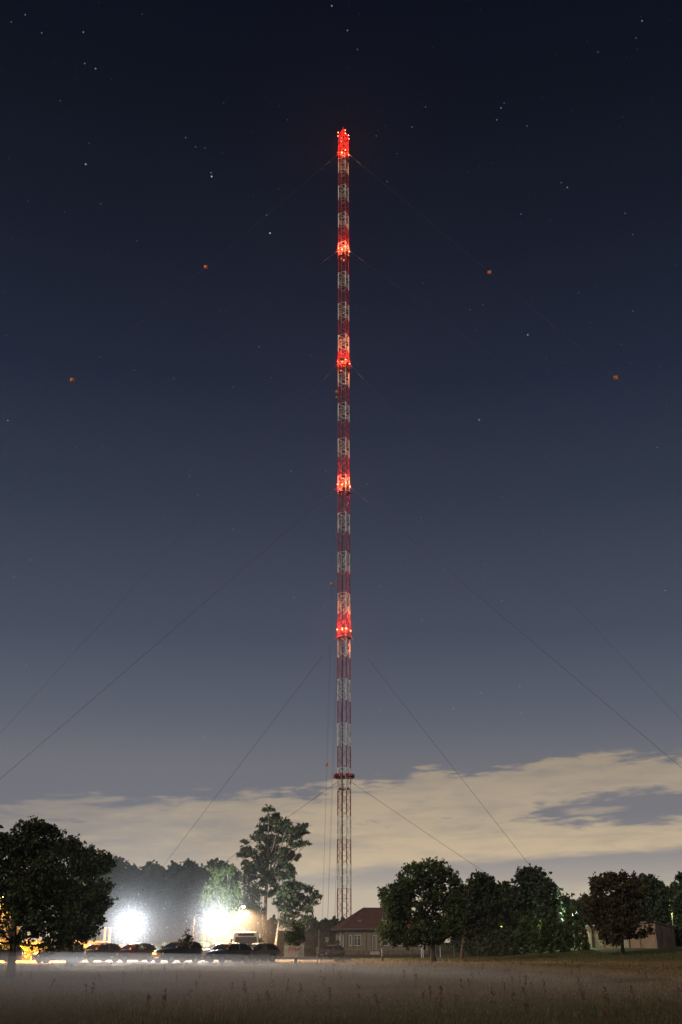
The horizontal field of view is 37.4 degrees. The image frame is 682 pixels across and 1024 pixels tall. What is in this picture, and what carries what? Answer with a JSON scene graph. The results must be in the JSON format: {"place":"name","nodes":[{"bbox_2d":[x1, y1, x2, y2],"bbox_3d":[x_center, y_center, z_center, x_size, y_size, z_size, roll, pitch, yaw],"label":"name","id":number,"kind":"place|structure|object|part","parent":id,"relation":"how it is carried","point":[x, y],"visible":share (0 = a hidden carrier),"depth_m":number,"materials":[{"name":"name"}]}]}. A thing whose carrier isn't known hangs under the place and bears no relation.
{"place":"outdoors","nodes":[
{"label":"outdoors","id":0,"kind":"place"},
{"bbox_2d":[103,927,107,942],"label":"gate pillar","id":1,"kind":"structure","parent":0,"point":[105,932],"depth_m":102.83,"materials":[{"name":"paint"}]},
{"bbox_2d":[108,927,111,942],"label":"gate pillar","id":2,"kind":"structure","parent":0,"point":[109,936],"depth_m":102.79,"materials":[{"name":"paint"}]},
{"bbox_2d":[0,942,681,1023],"bbox_3d":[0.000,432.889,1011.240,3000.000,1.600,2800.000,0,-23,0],"label":"ground","id":3,"kind":"structure","parent":0,"point":[67,1013],"depth_m":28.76,"materials":[{"name":"plant"}]},
{"bbox_2d":[0,905,19,945],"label":"bush","id":4,"kind":"object","parent":3,"relation":"on","point":[1,938],"visible":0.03,"depth_m":101.39,"materials":[{"name":"green plant"}]},
{"bbox_2d":[0,940,39,960],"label":"hedge","id":5,"kind":"object","parent":3,"relation":"on","point":[35,949],"visible":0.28,"depth_m":96.05,"materials":[{"name":"green plant"}]},
{"bbox_2d":[0,815,75,979],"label":"lime tree","id":6,"kind":"object","parent":3,"relation":"on","point":[29,893],"visible":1,"depth_m":47.17,"materials":[{"name":"green plant"}]},
{"bbox_2d":[26,941,107,958],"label":"garden wall","id":7,"kind":"structure","parent":3,"relation":"on","point":[89,943],"depth_m":102.87,"materials":[{"name":"paint"}]},
{"bbox_2d":[53,829,118,967],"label":"lime tree","id":8,"kind":"object","parent":3,"relation":"on","point":[91,899],"visible":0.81,"depth_m":70.58,"materials":[{"name":"green plant"}]},
{"bbox_2d":[99,855,135,943],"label":"tree","id":9,"kind":"object","parent":3,"relation":"on","point":[122,908],"visible":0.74,"depth_m":148.29,"materials":[{"name":"green plant"}]},
{"bbox_2d":[86,945,157,960],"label":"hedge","id":10,"kind":"object","parent":3,"relation":"on","point":[141,947],"visible":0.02,"depth_m":98.80,"materials":[{"name":"green plant"}]},
{"bbox_2d":[125,917,138,943],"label":"floodlight","id":11,"kind":"object","parent":3,"relation":"on","point":[132,927],"visible":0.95,"depth_m":103.53,"materials":[{"name":"metal"}]},
{"bbox_2d":[123,863,146,943],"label":"tree","id":12,"kind":"object","parent":3,"relation":"on","point":[137,885],"visible":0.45,"depth_m":154.58,"materials":[{"name":"green plant"}]},
{"bbox_2d":[118,944,160,948],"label":"wall","id":13,"kind":"structure","parent":3,"relation":"on","point":[140,945],"depth_m":106.41,"materials":[{"name":"paint"}]},
{"bbox_2d":[135,859,170,943],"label":"tree","id":14,"kind":"object","parent":3,"relation":"on","point":[148,872],"visible":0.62,"depth_m":159.68,"materials":[{"name":"green plant"}]},
{"bbox_2d":[82,865,240,945],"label":"distant wood","id":15,"kind":"object","parent":3,"relation":"on","point":[169,902],"visible":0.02,"depth_m":171.80,"materials":[{"name":"green plant"}]},
{"bbox_2d":[149,865,175,945],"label":"tree","id":16,"kind":"object","parent":3,"relation":"on","point":[161,890],"visible":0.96,"depth_m":148.62,"materials":[{"name":"green plant"}]},
{"bbox_2d":[0,251,336,502],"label":"guy wire","id":17,"kind":"object","parent":3,"relation":"on","point":[172,374],"visible":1,"depth_m":244.12,"materials":[{"name":"metal"}]},
{"bbox_2d":[0,486,338,778],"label":"guy wire","id":18,"kind":"object","parent":3,"relation":"on","point":[165,636],"visible":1,"depth_m":218.28,"materials":[{"name":"metal"}]},
{"bbox_2d":[0,363,338,732],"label":"guy wire","id":19,"kind":"object","parent":3,"relation":"on","point":[169,548],"visible":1,"depth_m":226.95,"materials":[{"name":"metal"}]},
{"bbox_2d":[0,961,340,965],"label":"parking lot","id":20,"kind":"structure","parent":3,"relation":"on","point":[127,963],"depth_m":81.86,"materials":[{"name":"grey asphalt"}]},
{"bbox_2d":[0,943,23,962],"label":"parked car","id":21,"kind":"object","parent":20,"relation":"on","point":[4,954],"visible":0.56,"depth_m":84.31,"materials":[{"name":"paint"}]},
{"bbox_2d":[32,945,85,962],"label":"parked car","id":22,"kind":"object","parent":20,"relation":"on","point":[80,954],"visible":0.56,"depth_m":82.58,"materials":[{"name":"paint"}]},
{"bbox_2d":[79,943,121,961],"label":"parked car","id":23,"kind":"object","parent":20,"relation":"on","point":[97,951],"visible":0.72,"depth_m":86.61,"materials":[{"name":"paint"}]},
{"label":"side window","id":24,"kind":"part","parent":23,"relation":"part of","materials":[{"name":"black glass"}]},
{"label":"side window","id":25,"kind":"part","parent":23,"relation":"part of","materials":[{"name":"black glass"}]},
{"bbox_2d":[110,943,156,961],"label":"parked car","id":26,"kind":"object","parent":20,"relation":"on","point":[127,952],"visible":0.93,"depth_m":87.41,"materials":[{"name":"paint"}]},
{"bbox_2d":[152,941,202,962],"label":"parked car","id":27,"kind":"object","parent":20,"relation":"on","point":[171,952],"visible":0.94,"depth_m":83.69,"materials":[{"name":"paint"}]},
{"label":"side window","id":28,"kind":"part","parent":27,"relation":"part of","materials":[{"name":"black glass"}]},
{"bbox_2d":[199,943,228,960],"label":"parked car","id":29,"kind":"object","parent":20,"relation":"on","point":[208,949],"visible":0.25,"depth_m":93.10,"materials":[{"name":"paint"}]},
{"bbox_2d":[204,943,252,962],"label":"parked car","id":30,"kind":"object","parent":20,"relation":"on","point":[235,952],"visible":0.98,"depth_m":84.72,"materials":[{"name":"paint"}]},
{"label":"side window","id":31,"kind":"part","parent":30,"relation":"part of","materials":[{"name":"black glass"}]},
{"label":"side window","id":32,"kind":"part","parent":30,"relation":"part of","materials":[{"name":"black glass"}]},
{"bbox_2d":[231,931,260,960],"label":"bus","id":33,"kind":"object","parent":20,"relation":"on","point":[248,937],"visible":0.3,"depth_m":94.64,"materials":[{"name":"white glass"}]},
{"bbox_2d":[237,943,279,961],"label":"parked car","id":34,"kind":"object","parent":20,"relation":"on","point":[272,953],"visible":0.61,"depth_m":87.68,"materials":[{"name":"paint"}]},
{"bbox_2d":[5,155,336,436],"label":"guy wire","id":35,"kind":"object","parent":3,"relation":"on","point":[72,379],"visible":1,"depth_m":246.98,"materials":[{"name":"metal"}]},
{"bbox_2d":[167,860,190,941],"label":"tree","id":36,"kind":"object","parent":3,"relation":"on","point":[181,896],"visible":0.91,"depth_m":154.59,"materials":[{"name":"green plant"}]},
{"bbox_2d":[178,922,193,963],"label":"sapling","id":37,"kind":"object","parent":3,"relation":"on","point":[187,939],"visible":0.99,"depth_m":79.06,"materials":[{"name":"green plant"}]},
{"bbox_2d":[175,858,205,940],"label":"tree","id":38,"kind":"object","parent":3,"relation":"on","point":[189,867],"visible":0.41,"depth_m":160.60,"materials":[{"name":"green plant"}]},
{"bbox_2d":[191,913,199,960],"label":"street lamp","id":39,"kind":"object","parent":3,"relation":"on","point":[197,914],"visible":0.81,"depth_m":96.25,"materials":[{"name":"metal"}]},
{"bbox_2d":[190,867,211,946],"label":"tree","id":40,"kind":"object","parent":3,"relation":"on","point":[202,876],"visible":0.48,"depth_m":148.85,"materials":[{"name":"green plant"}]},
{"bbox_2d":[199,941,209,960],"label":"hedge","id":41,"kind":"object","parent":3,"relation":"on","point":[206,945],"visible":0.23,"depth_m":98.89,"materials":[{"name":"green plant"}]},
{"bbox_2d":[206,859,219,943],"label":"tree","id":42,"kind":"object","parent":3,"relation":"on","point":[211,863],"visible":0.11,"depth_m":156.41,"materials":[{"name":"green plant"}]},
{"bbox_2d":[206,914,221,944],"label":"floodlight","id":43,"kind":"object","parent":3,"relation":"on","point":[213,918],"visible":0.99,"depth_m":99.96,"materials":[{"name":"metal"}]},
{"bbox_2d":[214,857,223,945],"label":"tree","id":44,"kind":"object","parent":3,"relation":"on","point":[220,861],"visible":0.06,"depth_m":162.30,"materials":[{"name":"green plant"}]},
{"bbox_2d":[199,862,247,948],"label":"birch tree","id":45,"kind":"object","parent":3,"relation":"on","point":[229,892],"visible":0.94,"depth_m":106.32,"materials":[{"name":"green plant"}]},
{"bbox_2d":[215,860,239,942],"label":"tree","id":46,"kind":"object","parent":3,"relation":"on","point":[236,875],"visible":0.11,"depth_m":150.28,"materials":[{"name":"green plant"}]},
{"bbox_2d":[238,905,245,927],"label":"street lamp","id":47,"kind":"object","parent":3,"relation":"on","point":[242,906],"visible":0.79,"depth_m":102.24,"materials":[{"name":"metal"}]},
{"bbox_2d":[163,637,336,865],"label":"guy wire","id":48,"kind":"object","parent":3,"relation":"on","point":[251,749],"visible":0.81,"depth_m":220.33,"materials":[{"name":"metal"}]},
{"bbox_2d":[238,870,264,936],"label":"birch tree","id":49,"kind":"object","parent":3,"relation":"on","point":[252,918],"visible":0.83,"depth_m":113.39,"materials":[{"name":"green plant"}]},
{"bbox_2d":[246,958,258,963],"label":"bush","id":50,"kind":"object","parent":3,"relation":"on","point":[252,960],"visible":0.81,"depth_m":78.44,"materials":[{"name":"green plant"}]},
{"bbox_2d":[257,924,278,948],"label":"tree","id":51,"kind":"object","parent":3,"relation":"on","point":[274,927],"visible":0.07,"depth_m":184.02,"materials":[{"name":"green plant"}]},
{"bbox_2d":[236,804,312,948],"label":"pine tree","id":52,"kind":"object","parent":3,"relation":"on","point":[265,858],"visible":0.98,"depth_m":115.01,"materials":[{"name":"green plant"}]},
{"bbox_2d":[267,927,284,957],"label":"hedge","id":53,"kind":"object","parent":3,"relation":"on","point":[271,939],"visible":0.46,"depth_m":130.51,"materials":[{"name":"green plant"}]},
{"bbox_2d":[225,782,336,861],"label":"guy wire","id":54,"kind":"object","parent":3,"relation":"on","point":[290,815],"visible":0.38,"depth_m":221.21,"materials":[{"name":"metal"}]},
{"bbox_2d":[283,919,304,962],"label":"tree","id":55,"kind":"object","parent":3,"relation":"on","point":[295,937],"visible":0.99,"depth_m":80.90,"materials":[{"name":"green plant"}]},
{"bbox_2d":[284,927,305,942],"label":"wood tree","id":56,"kind":"object","parent":3,"relation":"on","point":[302,941],"visible":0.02,"depth_m":183.56,"materials":[{"name":"green plant"}]},
{"bbox_2d":[272,878,323,945],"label":"pine tree","id":57,"kind":"object","parent":3,"relation":"on","point":[290,897],"visible":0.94,"depth_m":107.46,"materials":[{"name":"green plant"}]},
{"bbox_2d":[267,914,344,950],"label":"distant forest","id":58,"kind":"object","parent":3,"relation":"on","point":[271,921],"visible":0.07,"depth_m":191.01,"materials":[{"name":"green plant"}]},
{"bbox_2d":[306,922,321,950],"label":"tree","id":59,"kind":"object","parent":3,"relation":"on","point":[314,932],"visible":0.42,"depth_m":184.12,"materials":[{"name":"green plant"}]},
{"bbox_2d":[304,934,333,955],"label":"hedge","id":60,"kind":"object","parent":3,"relation":"on","point":[311,948],"visible":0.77,"depth_m":146.84,"materials":[{"name":"green plant"}]},
{"bbox_2d":[319,921,336,945],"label":"tree","id":61,"kind":"object","parent":3,"relation":"on","point":[326,930],"visible":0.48,"depth_m":184.11,"materials":[{"name":"green plant"}]},
{"bbox_2d":[322,182,342,913],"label":"guy wire","id":62,"kind":"object","parent":3,"relation":"on","point":[331,583],"visible":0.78,"depth_m":330.41,"materials":[{"name":"metal"}]},
{"bbox_2d":[322,277,342,917],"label":"guy wire","id":63,"kind":"object","parent":3,"relation":"on","point":[331,628],"visible":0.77,"depth_m":323.03,"materials":[{"name":"metal"}]},
{"bbox_2d":[332,920,335,942],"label":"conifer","id":64,"kind":"object","parent":3,"relation":"on","point":[334,934],"visible":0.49,"depth_m":184.24,"materials":[{"name":"green plant"}]},
{"bbox_2d":[328,490,343,902],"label":"guy wire","id":65,"kind":"object","parent":3,"relation":"on","point":[334,738],"visible":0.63,"depth_m":286.90,"materials":[{"name":"metal"}]},
{"bbox_2d":[328,369,343,888],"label":"guy wire","id":66,"kind":"object","parent":3,"relation":"on","point":[334,679],"visible":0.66,"depth_m":295.14,"materials":[{"name":"metal"}]},
{"bbox_2d":[335,637,343,895],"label":"guy wire","id":67,"kind":"object","parent":3,"relation":"on","point":[338,795],"visible":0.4,"depth_m":254.45,"materials":[{"name":"metal"}]},
{"bbox_2d":[0,957,681,1023],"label":"tall weeds","id":68,"kind":"object","parent":3,"relation":"on","point":[526,1005],"visible":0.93,"depth_m":28.65,"materials":[{"name":"plant"}]},
{"bbox_2d":[334,127,354,917],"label":"radio mast","id":69,"kind":"object","parent":3,"relation":"on","point":[341,776],"visible":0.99,"depth_m":253.04,"materials":[{"name":"red metal"}]},
{"bbox_2d":[350,781,501,883],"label":"guy wire","id":70,"kind":"object","parent":69,"relation":"attached to","point":[416,826],"visible":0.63,"depth_m":216.87,"materials":[{"name":"metal"}]},
{"bbox_2d":[351,637,527,862],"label":"guy wire","id":71,"kind":"object","parent":69,"relation":"attached to","point":[440,751],"visible":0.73,"depth_m":219.66,"materials":[{"name":"metal"}]},
{"bbox_2d":[352,157,680,431],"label":"guy wire","id":72,"kind":"object","parent":69,"relation":"attached to","point":[615,377],"visible":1,"depth_m":247.57,"materials":[{"name":"metal"}]},
{"bbox_2d":[375,919,383,961],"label":"sapling","id":73,"kind":"object","parent":3,"relation":"on","point":[379,927],"visible":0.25,"depth_m":88.65,"materials":[{"name":"green plant"}]},
{"bbox_2d":[331,905,428,954],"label":"house","id":74,"kind":"structure","parent":3,"relation":"on","point":[356,934],"depth_m":162.81,"materials":[{"name":"stone"}]},
{"bbox_2d":[349,935,351,945],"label":"window","id":75,"kind":"structure","parent":74,"relation":"in","point":[350,936],"depth_m":162.12,"materials":[{"name":"white glass"}]},
{"bbox_2d":[354,935,360,945],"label":"window","id":76,"kind":"structure","parent":74,"relation":"in","point":[357,938],"depth_m":162.32,"materials":[{"name":"grey glass"}]},
{"bbox_2d":[372,935,375,949],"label":"door","id":77,"kind":"structure","parent":74,"relation":"in","point":[373,936],"depth_m":162.60,"materials":[{"name":"paint"}]},
{"bbox_2d":[376,856,468,962],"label":"oak tree","id":78,"kind":"object","parent":3,"relation":"on","point":[398,901],"visible":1,"depth_m":84.76,"materials":[{"name":"green plant"}]},
{"bbox_2d":[453,868,506,959],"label":"oak tree","id":79,"kind":"object","parent":3,"relation":"on","point":[483,910],"visible":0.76,"depth_m":97.89,"materials":[{"name":"green plant"}]},
{"bbox_2d":[466,931,496,956],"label":"bush","id":80,"kind":"object","parent":3,"relation":"on","point":[473,947],"visible":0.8,"depth_m":126.38,"materials":[{"name":"green plant"}]},
{"bbox_2d":[487,922,520,955],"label":"bush","id":81,"kind":"object","parent":3,"relation":"on","point":[499,938],"visible":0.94,"depth_m":126.66,"materials":[{"name":"green plant"}]},
{"bbox_2d":[495,880,515,950],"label":"tree","id":82,"kind":"object","parent":3,"relation":"on","point":[505,886],"visible":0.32,"depth_m":148.60,"materials":[{"name":"green plant"}]},
{"bbox_2d":[350,365,672,710],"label":"guy wire","id":83,"kind":"object","parent":3,"relation":"on","point":[514,541],"visible":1,"depth_m":227.01,"materials":[{"name":"metal"}]},
{"bbox_2d":[349,486,677,764],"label":"guy wire","id":84,"kind":"object","parent":3,"relation":"on","point":[516,628],"visible":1,"depth_m":219.78,"materials":[{"name":"metal"}]},
{"bbox_2d":[350,251,678,492],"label":"guy wire","id":85,"kind":"object","parent":3,"relation":"on","point":[517,374],"visible":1,"depth_m":242.94,"materials":[{"name":"metal"}]},
{"bbox_2d":[513,914,539,953],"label":"bush","id":86,"kind":"object","parent":3,"relation":"on","point":[526,929],"visible":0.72,"depth_m":130.70,"materials":[{"name":"green plant"}]},
{"bbox_2d":[502,863,552,950],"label":"tree","id":87,"kind":"object","parent":3,"relation":"on","point":[529,880],"visible":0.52,"depth_m":143.99,"materials":[{"name":"green plant"}]},
{"bbox_2d":[532,879,565,949],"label":"tree","id":88,"kind":"object","parent":3,"relation":"on","point":[553,900],"visible":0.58,"depth_m":139.59,"materials":[{"name":"green plant"}]},
{"bbox_2d":[537,917,567,952],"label":"bush","id":89,"kind":"object","parent":3,"relation":"on","point":[545,939],"visible":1,"depth_m":126.90,"materials":[{"name":"green plant"}]},
{"bbox_2d":[450,882,681,951],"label":"distant woods","id":90,"kind":"object","parent":3,"relation":"on","point":[457,946],"visible":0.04,"depth_m":173.73,"materials":[{"name":"green plant"}]},
{"bbox_2d":[559,892,578,945],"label":"tree","id":91,"kind":"object","parent":3,"relation":"on","point":[566,900],"visible":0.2,"depth_m":157.42,"materials":[{"name":"green plant"}]},
{"bbox_2d":[561,898,591,950],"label":"bush","id":92,"kind":"object","parent":3,"relation":"on","point":[582,937],"visible":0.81,"depth_m":130.89,"materials":[{"name":"green plant"}]},
{"bbox_2d":[577,869,655,955],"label":"apple tree","id":93,"kind":"object","parent":3,"relation":"on","point":[619,905],"visible":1,"depth_m":110.74,"materials":[{"name":"green plant"}]},
{"bbox_2d":[579,921,675,947],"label":"shed","id":94,"kind":"structure","parent":3,"relation":"on","point":[663,936],"depth_m":130.46,"materials":[{"name":"paint"}]},
{"bbox_2d":[619,939,628,947],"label":"door","id":95,"kind":"structure","parent":94,"relation":"in","point":[626,945],"depth_m":130.81,"materials":[{"name":"concrete"}]},
{"bbox_2d":[630,873,672,921],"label":"tree","id":96,"kind":"object","parent":3,"relation":"on","point":[655,909],"visible":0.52,"depth_m":153.09,"materials":[{"name":"green plant"}]},
{"bbox_2d":[668,871,681,945],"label":"tree","id":97,"kind":"object","parent":3,"relation":"on","point":[676,903],"visible":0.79,"depth_m":139.69,"materials":[{"name":"green plant"}]},
{"bbox_2d":[672,922,681,945],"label":"bush","id":98,"kind":"object","parent":3,"relation":"on","point":[677,931],"visible":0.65,"depth_m":136.34,"materials":[{"name":"green plant"}]},
{"bbox_2d":[0,0,681,941],"label":"sky","id":99,"kind":"structure","parent":0,"point":[141,140],"materials":[{"name":"blue"}]},
{"bbox_2d":[267,954,465,959],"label":"road","id":100,"kind":"structure","parent":0,"point":[322,958],"depth_m":131.63,"materials":[{"name":"grey asphalt"}]},
{"bbox_2d":[284,943,305,956],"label":"kiosk","id":101,"kind":"object","parent":100,"relation":"on","point":[289,950],"visible":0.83,"depth_m":137.55,"materials":[{"name":"concrete"}]},
{"bbox_2d":[298,946,302,956],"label":"door","id":102,"kind":"structure","parent":101,"relation":"in","point":[300,952],"depth_m":137.46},
{"bbox_2d":[318,945,344,958],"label":"parked car","id":103,"kind":"object","parent":100,"relation":"on","point":[330,951],"visible":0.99,"depth_m":124.10,"materials":[{"name":"paint"}]},
{"bbox_2d":[350,949,681,961],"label":"verge grass","id":104,"kind":"structure","parent":0,"point":[618,956],"depth_m":100.52,"materials":[{"name":"plant"}]}
]}

